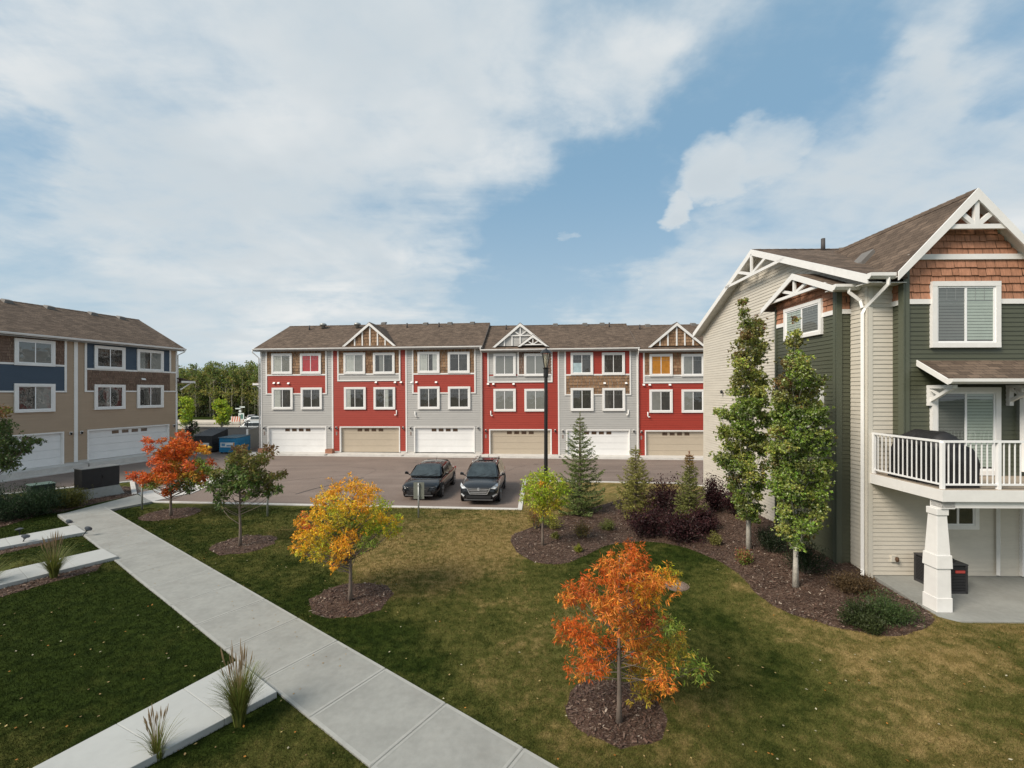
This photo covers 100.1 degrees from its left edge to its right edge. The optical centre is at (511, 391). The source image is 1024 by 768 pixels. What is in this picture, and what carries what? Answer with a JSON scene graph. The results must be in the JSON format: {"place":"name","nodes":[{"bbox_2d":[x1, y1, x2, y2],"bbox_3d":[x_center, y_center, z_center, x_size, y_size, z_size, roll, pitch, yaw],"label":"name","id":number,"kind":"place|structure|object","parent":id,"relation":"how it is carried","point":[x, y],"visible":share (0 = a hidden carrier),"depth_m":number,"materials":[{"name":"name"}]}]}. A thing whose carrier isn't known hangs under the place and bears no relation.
{"place":"outdoors","nodes":[
{"label":"outdoors","id":0,"kind":"place"},
{"bbox_2d":[67,494,151,512],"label":"sidewalk","id":1,"kind":"structure","parent":0,"point":[128,502],"depth_m":19.46,"materials":[{"name":"concrete"}]},
{"bbox_2d":[0,525,276,767],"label":"retaining wall","id":2,"kind":"structure","parent":0,"point":[115,746],"depth_m":6.59,"materials":[{"name":"concrete"}]},
{"bbox_2d":[178,420,242,428],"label":"road","id":3,"kind":"structure","parent":0,"point":[204,422],"depth_m":78.16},
{"bbox_2d":[178,396,195,426],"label":"young tree","id":4,"kind":"object","parent":3,"relation":"on","point":[187,404],"visible":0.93,"depth_m":65.56,"materials":[{"name":"green plant"}]},
{"bbox_2d":[211,398,233,425],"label":"young tree","id":5,"kind":"object","parent":3,"relation":"on","point":[219,405],"visible":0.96,"depth_m":65.57,"materials":[{"name":"green plant"}]},
{"bbox_2d":[178,399,257,445],"bbox_3d":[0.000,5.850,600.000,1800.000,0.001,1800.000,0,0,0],"label":"ground","id":6,"kind":"structure","parent":0,"point":[204,417],"depth_m":101.07,"materials":[{"name":"green plant"}]},
{"bbox_2d":[180,363,203,416],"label":"poplar tree","id":7,"kind":"object","parent":6,"relation":"on","point":[190,372],"visible":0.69,"depth_m":99.00,"materials":[{"name":"green plant"}]},
{"bbox_2d":[185,371,204,416],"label":"poplar tree","id":8,"kind":"object","parent":6,"relation":"on","point":[198,378],"visible":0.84,"depth_m":98.51,"materials":[{"name":"green plant"}]},
{"bbox_2d":[196,362,223,416],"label":"poplar tree","id":9,"kind":"object","parent":6,"relation":"on","point":[211,384],"visible":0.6,"depth_m":99.26,"materials":[{"name":"green plant"}]},
{"bbox_2d":[199,361,223,415],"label":"poplar tree","id":10,"kind":"object","parent":6,"relation":"on","point":[214,378],"visible":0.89,"depth_m":98.10,"materials":[{"name":"green plant"}]},
{"bbox_2d":[219,365,245,415],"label":"poplar tree","id":11,"kind":"object","parent":6,"relation":"on","point":[232,380],"visible":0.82,"depth_m":98.47,"materials":[{"name":"green plant"}]},
{"bbox_2d":[229,364,253,415],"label":"poplar tree","id":12,"kind":"object","parent":6,"relation":"on","point":[242,372],"visible":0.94,"depth_m":98.53,"materials":[{"name":"green plant"}]},
{"bbox_2d":[252,322,702,455],"bbox_3d":[-2.789,-0.561,40.769,40.147,12.599,11.018,0,0,4],"label":"townhouse row","id":13,"kind":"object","parent":6,"relation":"on","point":[470,387],"visible":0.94,"depth_m":35.92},
{"bbox_2d":[271,353,291,373],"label":"window","id":14,"kind":"structure","parent":13,"relation":"in","point":[281,363],"depth_m":36.86,"materials":[{"name":"white plastic"}]},
{"bbox_2d":[272,388,292,409],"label":"window","id":15,"kind":"structure","parent":13,"relation":"in","point":[282,398],"depth_m":36.87,"materials":[{"name":"white plastic"}]},
{"bbox_2d":[270,428,324,451],"bbox_3d":[-18.463,4.152,37.027,5.034,2.111,0.076,0,0,4],"label":"garage door","id":16,"kind":"structure","parent":13,"relation":"in","point":[288,439],"depth_m":37.00,"materials":[{"name":"white metal"}]},
{"bbox_2d":[300,353,320,373],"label":"window","id":17,"kind":"structure","parent":13,"relation":"in","point":[310,363],"depth_m":36.69,"materials":[{"name":"white plastic"}]},
{"bbox_2d":[301,387,321,408],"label":"window","id":18,"kind":"structure","parent":13,"relation":"in","point":[311,398],"depth_m":36.68,"materials":[{"name":"white plastic"}]},
{"bbox_2d":[343,353,364,373],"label":"window","id":19,"kind":"structure","parent":13,"relation":"in","point":[353,363],"depth_m":36.43,"materials":[{"name":"white plastic"}]},
{"bbox_2d":[344,387,365,409],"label":"window","id":20,"kind":"structure","parent":13,"relation":"in","point":[354,397],"depth_m":36.46,"materials":[{"name":"white plastic"}]},
{"bbox_2d":[342,428,398,451],"bbox_3d":[-12.062,4.104,36.599,5.029,2.085,0.076,0,0,4],"label":"garage door","id":21,"kind":"structure","parent":13,"relation":"in","point":[353,439],"depth_m":36.56,"materials":[{"name":"beige metal"}]},
{"bbox_2d":[373,353,394,373],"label":"window","id":22,"kind":"structure","parent":13,"relation":"in","point":[383,363],"depth_m":36.26,"materials":[{"name":"white plastic"}]},
{"bbox_2d":[373,387,395,408],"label":"window","id":23,"kind":"structure","parent":13,"relation":"in","point":[384,397],"depth_m":36.28,"materials":[{"name":"white plastic"}]},
{"bbox_2d":[417,352,439,372],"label":"window","id":24,"kind":"structure","parent":13,"relation":"in","point":[427,362],"depth_m":36.01,"materials":[{"name":"white plastic"}]},
{"bbox_2d":[418,386,439,408],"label":"window","id":25,"kind":"structure","parent":13,"relation":"in","point":[428,396],"depth_m":36.01,"materials":[{"name":"white plastic"}]},
{"bbox_2d":[416,428,473,451],"bbox_3d":[-5.661,4.067,36.171,4.955,2.081,0.076,0,0,4],"label":"garage door","id":26,"kind":"structure","parent":13,"relation":"in","point":[427,439],"depth_m":36.14,"materials":[{"name":"white metal"}]},
{"bbox_2d":[448,352,469,372],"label":"window","id":27,"kind":"structure","parent":13,"relation":"in","point":[458,362],"depth_m":35.84,"materials":[{"name":"white plastic"}]},
{"bbox_2d":[448,386,469,408],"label":"window","id":28,"kind":"structure","parent":13,"relation":"in","point":[458,396],"depth_m":35.84,"materials":[{"name":"white plastic"}]},
{"bbox_2d":[493,353,515,375],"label":"window","id":29,"kind":"structure","parent":13,"relation":"in","point":[504,364],"depth_m":35.58,"materials":[{"name":"white plastic"}]},
{"bbox_2d":[493,389,515,410],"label":"window","id":30,"kind":"structure","parent":13,"relation":"in","point":[503,399],"depth_m":35.60,"materials":[{"name":"white plastic"}]},
{"bbox_2d":[491,430,549,453],"bbox_3d":[0.699,4.253,35.746,4.971,2.074,0.076,0,0,4],"label":"garage door","id":31,"kind":"structure","parent":13,"relation":"in","point":[502,441],"depth_m":35.73,"materials":[{"name":"beige metal"}]},
{"bbox_2d":[524,389,543,410],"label":"window","id":32,"kind":"structure","parent":13,"relation":"in","point":[533,398],"depth_m":35.43,"materials":[{"name":"white plastic"}]},
{"bbox_2d":[524,353,545,375],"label":"window","id":33,"kind":"structure","parent":13,"relation":"in","point":[533,362],"depth_m":35.39,"materials":[{"name":"white plastic"}]},
{"bbox_2d":[571,352,592,374],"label":"window","id":34,"kind":"structure","parent":13,"relation":"in","point":[581,362],"depth_m":35.16,"materials":[{"name":"white plastic"}]},
{"bbox_2d":[571,388,593,410],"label":"window","id":35,"kind":"structure","parent":13,"relation":"in","point":[582,399],"depth_m":35.16,"materials":[{"name":"white plastic"}]},
{"bbox_2d":[568,431,627,454],"bbox_3d":[7.066,4.211,35.320,4.952,2.021,0.076,0,0,4],"label":"garage door","id":36,"kind":"structure","parent":13,"relation":"in","point":[606,442],"depth_m":35.25,"materials":[{"name":"white metal"}]},
{"bbox_2d":[602,352,624,374],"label":"window","id":37,"kind":"structure","parent":13,"relation":"in","point":[613,363],"depth_m":34.98,"materials":[{"name":"white plastic"}]},
{"bbox_2d":[602,388,624,410],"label":"window","id":38,"kind":"structure","parent":13,"relation":"in","point":[613,399],"depth_m":34.98,"materials":[{"name":"white plastic"}]},
{"bbox_2d":[649,354,672,376],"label":"window","id":39,"kind":"structure","parent":13,"relation":"in","point":[659,364],"depth_m":34.74,"materials":[{"name":"white plastic"}]},
{"bbox_2d":[649,389,672,412],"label":"window","id":40,"kind":"structure","parent":13,"relation":"in","point":[660,400],"depth_m":34.75,"materials":[{"name":"white plastic"}]},
{"bbox_2d":[646,432,702,455],"bbox_3d":[13.331,4.278,34.899,4.813,2.083,0.076,0,0,4],"label":"garage door","id":41,"kind":"structure","parent":13,"relation":"in","point":[657,443],"depth_m":34.87,"materials":[{"name":"beige metal"}]},
{"bbox_2d":[681,354,702,376],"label":"window","id":42,"kind":"structure","parent":13,"relation":"in","point":[691,364],"depth_m":34.58,"materials":[{"name":"white plastic"}]},
{"bbox_2d":[681,389,702,412],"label":"window","id":43,"kind":"structure","parent":13,"relation":"in","point":[691,399],"depth_m":34.58,"materials":[{"name":"white plastic"}]},
{"bbox_2d":[57,507,557,767],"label":"sidewalk","id":44,"kind":"structure","parent":0,"point":[373,718],"depth_m":7.77,"materials":[{"name":"concrete"}]},
{"bbox_2d":[0,446,702,507],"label":"parking lot","id":45,"kind":"structure","parent":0,"point":[389,477],"depth_m":27.01,"materials":[{"name":"grey asphalt"}]},
{"bbox_2d":[137,476,220,500],"bbox_3d":[-17.997,5.264,23.845,2.850,0.028,6.632,0,0,0],"label":"concrete crossing","id":46,"kind":"object","parent":45,"relation":"on","point":[151,495],"visible":0.2,"depth_m":21.89,"materials":[{"name":"grey concrete"}]},
{"bbox_2d":[194,428,228,452],"bbox_3d":[-26.614,4.276,37.976,1.843,2.004,2.030,0,0,4],"label":"dumpster","id":47,"kind":"object","parent":45,"relation":"on","point":[209,437],"visible":0.79,"depth_m":37.30,"materials":[{"name":"black metal"}]},
{"bbox_2d":[218,434,250,452],"bbox_3d":[-24.111,4.540,37.328,1.764,1.475,1.880,0,0,4],"label":"dumpster","id":48,"kind":"object","parent":45,"relation":"on","point":[226,443],"visible":0.81,"depth_m":36.50,"materials":[{"name":"blue metal"}]},
{"bbox_2d":[3,479,702,509],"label":"kerb","id":49,"kind":"structure","parent":45,"relation":"on","point":[134,492],"depth_m":19.60,"materials":[{"name":"concrete"}]},
{"bbox_2d":[402,458,455,496],"bbox_3d":[-4.348,4.502,23.082,2.296,1.638,4.800,0,0,4],"label":"parked car","id":50,"kind":"object","parent":45,"relation":"on","point":[436,476],"visible":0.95,"depth_m":21.98,"materials":[{"name":"black paint"}]},
{"bbox_2d":[460,455,505,501],"bbox_3d":[-1.403,4.404,22.186,2.256,1.840,4.716,0,0,4],"label":"parked car","id":51,"kind":"object","parent":45,"relation":"on","point":[485,479],"visible":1,"depth_m":20.83,"materials":[{"name":"grey paint"}]},
{"bbox_2d":[0,452,702,481],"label":"driveway apron","id":52,"kind":"object","parent":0,"point":[28,473],"visible":0.35,"depth_m":33.78,"materials":[{"name":"concrete"}]},
{"bbox_2d":[0,298,194,470],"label":"townhouse row","id":53,"kind":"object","parent":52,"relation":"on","point":[76,386],"visible":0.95,"depth_m":30.48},
{"bbox_2d":[0,433,59,470],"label":"garage door","id":54,"kind":"structure","parent":53,"relation":"in","point":[47,454],"depth_m":28.17,"materials":[{"name":"white metal"}]},
{"bbox_2d":[14,338,55,366],"bbox_3d":[-30.704,-2.508,27.622,0.095,1.689,1.970,0,0,15],"label":"window","id":55,"kind":"structure","parent":53,"relation":"in","point":[28,352],"depth_m":27.58,"materials":[{"name":"white plastic"}]},
{"bbox_2d":[14,383,55,412],"bbox_3d":[-30.704,0.400,27.622,0.095,1.836,1.970,0,0,15],"label":"window","id":56,"kind":"structure","parent":53,"relation":"in","point":[27,397],"depth_m":27.58,"materials":[{"name":"white plastic"}]},
{"bbox_2d":[94,345,125,369],"bbox_3d":[-29.607,-2.485,31.604,0.095,1.695,1.947,0,0,15],"label":"window","id":57,"kind":"structure","parent":53,"relation":"in","point":[105,357],"depth_m":31.55,"materials":[{"name":"white plastic"}]},
{"bbox_2d":[94,384,125,409],"bbox_3d":[-29.607,0.390,31.604,0.095,1.824,1.947,0,0,15],"label":"window","id":58,"kind":"structure","parent":53,"relation":"in","point":[105,396],"depth_m":31.55,"materials":[{"name":"white plastic"}]},
{"bbox_2d":[89,426,165,459],"bbox_3d":[-29.456,3.844,33.048,0.076,2.084,5.363,0,0,15],"label":"garage door","id":59,"kind":"structure","parent":53,"relation":"in","point":[114,442],"depth_m":32.48,"materials":[{"name":"white metal"}]},
{"bbox_2d":[137,349,163,371],"bbox_3d":[-28.872,-2.463,34.258,0.095,1.720,1.956,0,0,15],"label":"window","id":60,"kind":"structure","parent":53,"relation":"in","point":[147,360],"depth_m":34.23,"materials":[{"name":"white plastic"}]},
{"bbox_2d":[137,385,163,407],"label":"window","id":61,"kind":"structure","parent":53,"relation":"in","point":[148,396],"depth_m":34.23,"materials":[{"name":"white plastic"}]},
{"bbox_2d":[0,429,1023,767],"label":"lawn","id":62,"kind":"structure","parent":0,"point":[558,653],"depth_m":8.04,"materials":[{"name":"green plant"}]},
{"bbox_2d":[132,703,185,761],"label":"ornamental grass","id":63,"kind":"object","parent":62,"relation":"on","point":[156,745],"depth_m":5.93,"materials":[{"name":"green plant"}]},
{"bbox_2d":[185,426,260,445],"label":"enclosure fence","id":64,"kind":"object","parent":62,"relation":"on","point":[236,430],"visible":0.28,"depth_m":42.16,"materials":[{"name":"metal"}]},
{"bbox_2d":[207,639,267,727],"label":"ornamental grass","id":65,"kind":"object","parent":62,"relation":"on","point":[239,695],"depth_m":6.53,"materials":[{"name":"green plant"}]},
{"bbox_2d":[413,482,423,517],"bbox_3d":[-3.815,4.529,17.513,0.444,1.637,0.080,0,0,4],"label":"parking sign","id":66,"kind":"object","parent":62,"relation":"on","point":[418,490],"visible":0.96,"depth_m":17.54,"materials":[{"name":"metal"}]},
{"bbox_2d":[0,486,935,748],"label":"mulch bed","id":67,"kind":"object","parent":62,"relation":"on","point":[639,725],"visible":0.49,"depth_m":11.03,"materials":[{"name":"brown wood"}]},
{"bbox_2d":[0,404,46,474],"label":"broadleaf tree","id":68,"kind":"object","parent":67,"relation":"on","point":[7,450],"visible":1,"depth_m":17.68,"materials":[{"name":"green plant"}]},
{"bbox_2d":[0,479,56,522],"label":"juniper","id":69,"kind":"object","parent":67,"relation":"on","point":[10,499],"visible":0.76,"depth_m":17.32,"materials":[{"name":"green plant"}]},
{"bbox_2d":[1,479,73,521],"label":"juniper","id":70,"kind":"object","parent":67,"relation":"on","point":[52,500],"visible":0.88,"depth_m":17.68,"materials":[{"name":"green plant"}]},
{"bbox_2d":[29,531,82,578],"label":"ornamental grass","id":71,"kind":"object","parent":67,"relation":"on","point":[52,564],"depth_m":11.68,"materials":[{"name":"green plant"}]},
{"bbox_2d":[38,483,94,508],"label":"juniper","id":72,"kind":"object","parent":67,"relation":"on","point":[77,496],"visible":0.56,"depth_m":19.10,"materials":[{"name":"green plant"}]},
{"bbox_2d":[73,464,123,500],"bbox_3d":[-20.500,4.550,21.200,1.226,1.700,1.888,0,0,24],"label":"utility box","id":73,"kind":"object","parent":67,"relation":"on","point":[103,480],"visible":0.74,"depth_m":20.96,"materials":[{"name":"metal"}]},
{"bbox_2d":[125,428,221,515],"bbox_3d":[-14.141,3.340,17.887,4.390,3.755,2.570,0,0,31],"label":"maple tree","id":74,"kind":"object","parent":67,"relation":"on","point":[189,476],"visible":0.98,"depth_m":17.37,"materials":[{"name":"orange plant"}]},
{"bbox_2d":[204,442,288,546],"bbox_3d":[-8.797,3.391,14.245,3.258,3.538,1.870,0,0,24],"label":"maple tree","id":75,"kind":"object","parent":67,"relation":"on","point":[230,472],"visible":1,"depth_m":13.94,"materials":[{"name":"green plant"}]},
{"bbox_2d":[287,472,404,601],"bbox_3d":[-4.049,3.462,10.453,3.213,3.378,2.215,0,0,29],"label":"maple tree","id":76,"kind":"object","parent":67,"relation":"on","point":[344,545],"visible":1,"depth_m":10.14,"materials":[{"name":"yellow plant"}]},
{"bbox_2d":[518,466,574,545],"bbox_3d":[1.112,3.781,14.212,1.914,2.744,1.537,0,0,-32],"label":"maple tree","id":77,"kind":"object","parent":67,"relation":"on","point":[543,498],"visible":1,"depth_m":14.01,"materials":[{"name":"green plant"}]},
{"bbox_2d":[554,411,605,516],"bbox_3d":[2.891,3.035,18.413,2.257,4.433,2.557,0,0,18],"label":"spruce tree","id":78,"kind":"object","parent":67,"relation":"on","point":[578,501],"visible":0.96,"depth_m":18.21,"materials":[{"name":"green plant"}]},
{"bbox_2d":[612,445,656,519],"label":"spruce tree","id":79,"kind":"object","parent":67,"relation":"on","point":[633,483],"visible":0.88,"depth_m":17.30,"materials":[{"name":"green plant"}]},
{"bbox_2d":[550,538,719,723],"bbox_3d":[1.946,3.628,6.637,2.689,3.041,2.005,0,0,-26],"label":"maple tree","id":80,"kind":"object","parent":67,"relation":"on","point":[613,575],"visible":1,"depth_m":6.48,"materials":[{"name":"orange plant"}]},
{"bbox_2d":[618,498,673,540],"bbox_3d":[4.674,4.404,15.022,1.906,1.365,1.913,0,0,0],"label":"shrub","id":81,"kind":"object","parent":67,"relation":"on","point":[648,523],"visible":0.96,"depth_m":14.67,"materials":[{"name":"purple plant"}]},
{"bbox_2d":[639,471,693,515],"bbox_3d":[6.009,4.006,16.720,1.828,1.886,1.999,0,0,-32],"label":"shrub","id":82,"kind":"object","parent":67,"relation":"on","point":[668,495],"visible":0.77,"depth_m":16.73,"materials":[{"name":"purple plant"}]},
{"bbox_2d":[652,502,716,545],"bbox_3d":[5.601,4.342,14.075,1.929,1.254,1.737,0,0,0],"label":"shrub","id":83,"kind":"object","parent":67,"relation":"on","point":[676,526],"visible":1,"depth_m":13.92,"materials":[{"name":"purple plant"}]},
{"bbox_2d":[670,451,708,519],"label":"spruce tree","id":84,"kind":"object","parent":67,"relation":"on","point":[690,494],"visible":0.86,"depth_m":16.07,"materials":[{"name":"green plant"}]},
{"bbox_2d":[688,502,724,533],"bbox_3d":[6.658,4.336,14.707,1.146,1.025,1.149,0,0,0],"label":"shrub","id":85,"kind":"object","parent":67,"relation":"on","point":[713,522],"visible":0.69,"depth_m":14.67,"materials":[{"name":"purple plant"}]},
{"bbox_2d":[699,472,728,510],"bbox_3d":[8.140,3.925,17.012,1.580,1.644,1.452,0,0,0],"label":"shrub","id":86,"kind":"object","parent":67,"relation":"on","point":[712,494],"visible":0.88,"depth_m":16.87,"materials":[{"name":"purple plant"}]},
{"bbox_2d":[708,297,774,549],"bbox_3d":[6.937,0.928,12.842,2.186,7.708,1.878,0,0,0],"label":"aspen tree","id":87,"kind":"object","parent":67,"relation":"on","point":[740,458],"visible":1,"depth_m":12.54,"materials":[{"name":"green plant"}]},
{"bbox_2d":[733,546,753,564],"bbox_3d":[6.475,4.552,11.985,0.542,0.565,0.748,0,0,26],"label":"shrub","id":88,"kind":"object","parent":67,"relation":"on","point":[744,556],"visible":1,"depth_m":11.90,"materials":[{"name":"green plant"}]},
{"bbox_2d":[752,524,786,552],"bbox_3d":[7.603,4.243,12.447,1.091,0.965,0.858,0,0,21],"label":"shrub","id":89,"kind":"object","parent":67,"relation":"on","point":[776,543],"visible":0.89,"depth_m":12.45,"materials":[{"name":"green plant"}]},
{"bbox_2d":[763,316,837,587],"bbox_3d":[7.051,1.429,10.478,2.059,6.763,1.431,0,0,-34],"label":"aspen tree","id":90,"kind":"object","parent":67,"relation":"on","point":[800,412],"visible":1,"depth_m":10.17,"materials":[{"name":"green plant"}]},
{"bbox_2d":[776,539,834,575],"bbox_3d":[7.616,4.209,11.169,1.101,1.073,1.031,0,0,0],"label":"shrub","id":91,"kind":"object","parent":67,"relation":"on","point":[803,558],"visible":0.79,"depth_m":10.98,"materials":[{"name":"green plant"}]},
{"bbox_2d":[825,569,885,596],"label":"juniper","id":92,"kind":"object","parent":67,"relation":"on","point":[853,584],"visible":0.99,"depth_m":9.92,"materials":[{"name":"brown plant"}]},
{"bbox_2d":[830,594,884,630],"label":"juniper","id":93,"kind":"object","parent":67,"relation":"on","point":[853,608],"visible":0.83,"depth_m":8.73,"materials":[{"name":"green plant"}]},
{"bbox_2d":[854,613,889,636],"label":"juniper","id":94,"kind":"object","parent":67,"relation":"on","point":[874,625],"visible":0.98,"depth_m":8.38,"materials":[{"name":"green plant"}]},
{"bbox_2d":[854,585,932,628],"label":"juniper","id":95,"kind":"object","parent":67,"relation":"on","point":[890,612],"visible":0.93,"depth_m":8.62,"materials":[{"name":"green plant"}]},
{"bbox_2d":[0,517,1022,767],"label":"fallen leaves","id":96,"kind":"object","parent":62,"relation":"on","point":[514,719],"visible":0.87,"depth_m":6.92,"materials":[{"name":"orange plant"}]},
{"bbox_2d":[540,348,551,486],"bbox_3d":[1.677,1.633,21.200,0.554,7.627,0.554,0,0,-15],"label":"street lamp","id":97,"kind":"object","parent":62,"relation":"on","point":[545,368],"visible":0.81,"depth_m":21.12,"materials":[{"name":"black metal"}]},
{"bbox_2d":[693,188,1023,612],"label":"townhouse","id":98,"kind":"structure","parent":62,"relation":"on","point":[911,323],"depth_m":10.83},
{"bbox_2d":[783,298,823,340],"bbox_3d":[8.704,-2.116,12.864,0.085,1.004,1.703,0,0,1],"label":"window","id":99,"kind":"structure","parent":98,"relation":"in","point":[811,323],"depth_m":12.65,"materials":[{"name":"white plastic"}]},
{"bbox_2d":[888,429,979,487],"bbox_3d":[9.661,1.476,9.880,0.828,1.180,1.400,0,0,-2],"label":"covered barbecue","id":100,"kind":"object","parent":98,"relation":"on","point":[931,434],"visible":0.6,"depth_m":9.54,"materials":[{"name":"fabric"}]},
{"bbox_2d":[947,508,979,529],"bbox_3d":[11.235,3.087,10.820,1.019,0.760,0.085,0,0,1],"label":"window","id":101,"kind":"structure","parent":98,"relation":"in","point":[958,518],"depth_m":10.80,"materials":[{"name":"white plastic"}]},
{"bbox_2d":[929,281,1001,347],"bbox_3d":[11.107,-1.890,10.509,1.647,1.620,0.090,0,0,1],"label":"window","id":102,"kind":"structure","parent":98,"relation":"in","point":[963,314],"depth_m":10.50,"materials":[{"name":"white plastic"}]},
{"bbox_2d":[929,387,1001,475],"bbox_3d":[11.107,0.967,10.509,1.647,2.154,0.090,0,0,1],"label":"patio door","id":103,"kind":"structure","parent":98,"relation":"in","point":[966,413],"depth_m":10.50,"materials":[{"name":"grey glass"}]},
{"bbox_2d":[1019,508,1023,576],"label":"door","id":104,"kind":"structure","parent":98,"relation":"in","point":[1021,535],"depth_m":10.78,"materials":[{"name":"white plastic"}]},
{"bbox_2d":[0,0,1023,375],"label":"sky","id":105,"kind":"structure","parent":0,"point":[221,177],"materials":[{"name":"blue"}]},
{"bbox_2d":[873,575,1023,622],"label":"patio","id":106,"kind":"structure","parent":0,"point":[992,599],"depth_m":9.73,"materials":[{"name":"concrete"}]},
{"bbox_2d":[913,552,968,593],"bbox_3d":[10.250,4.318,10.267,0.580,0.700,0.766,0,0,1],"label":"air conditioner","id":107,"kind":"object","parent":106,"relation":"on","point":[959,577],"visible":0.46,"depth_m":9.92,"materials":[{"name":"metal"}]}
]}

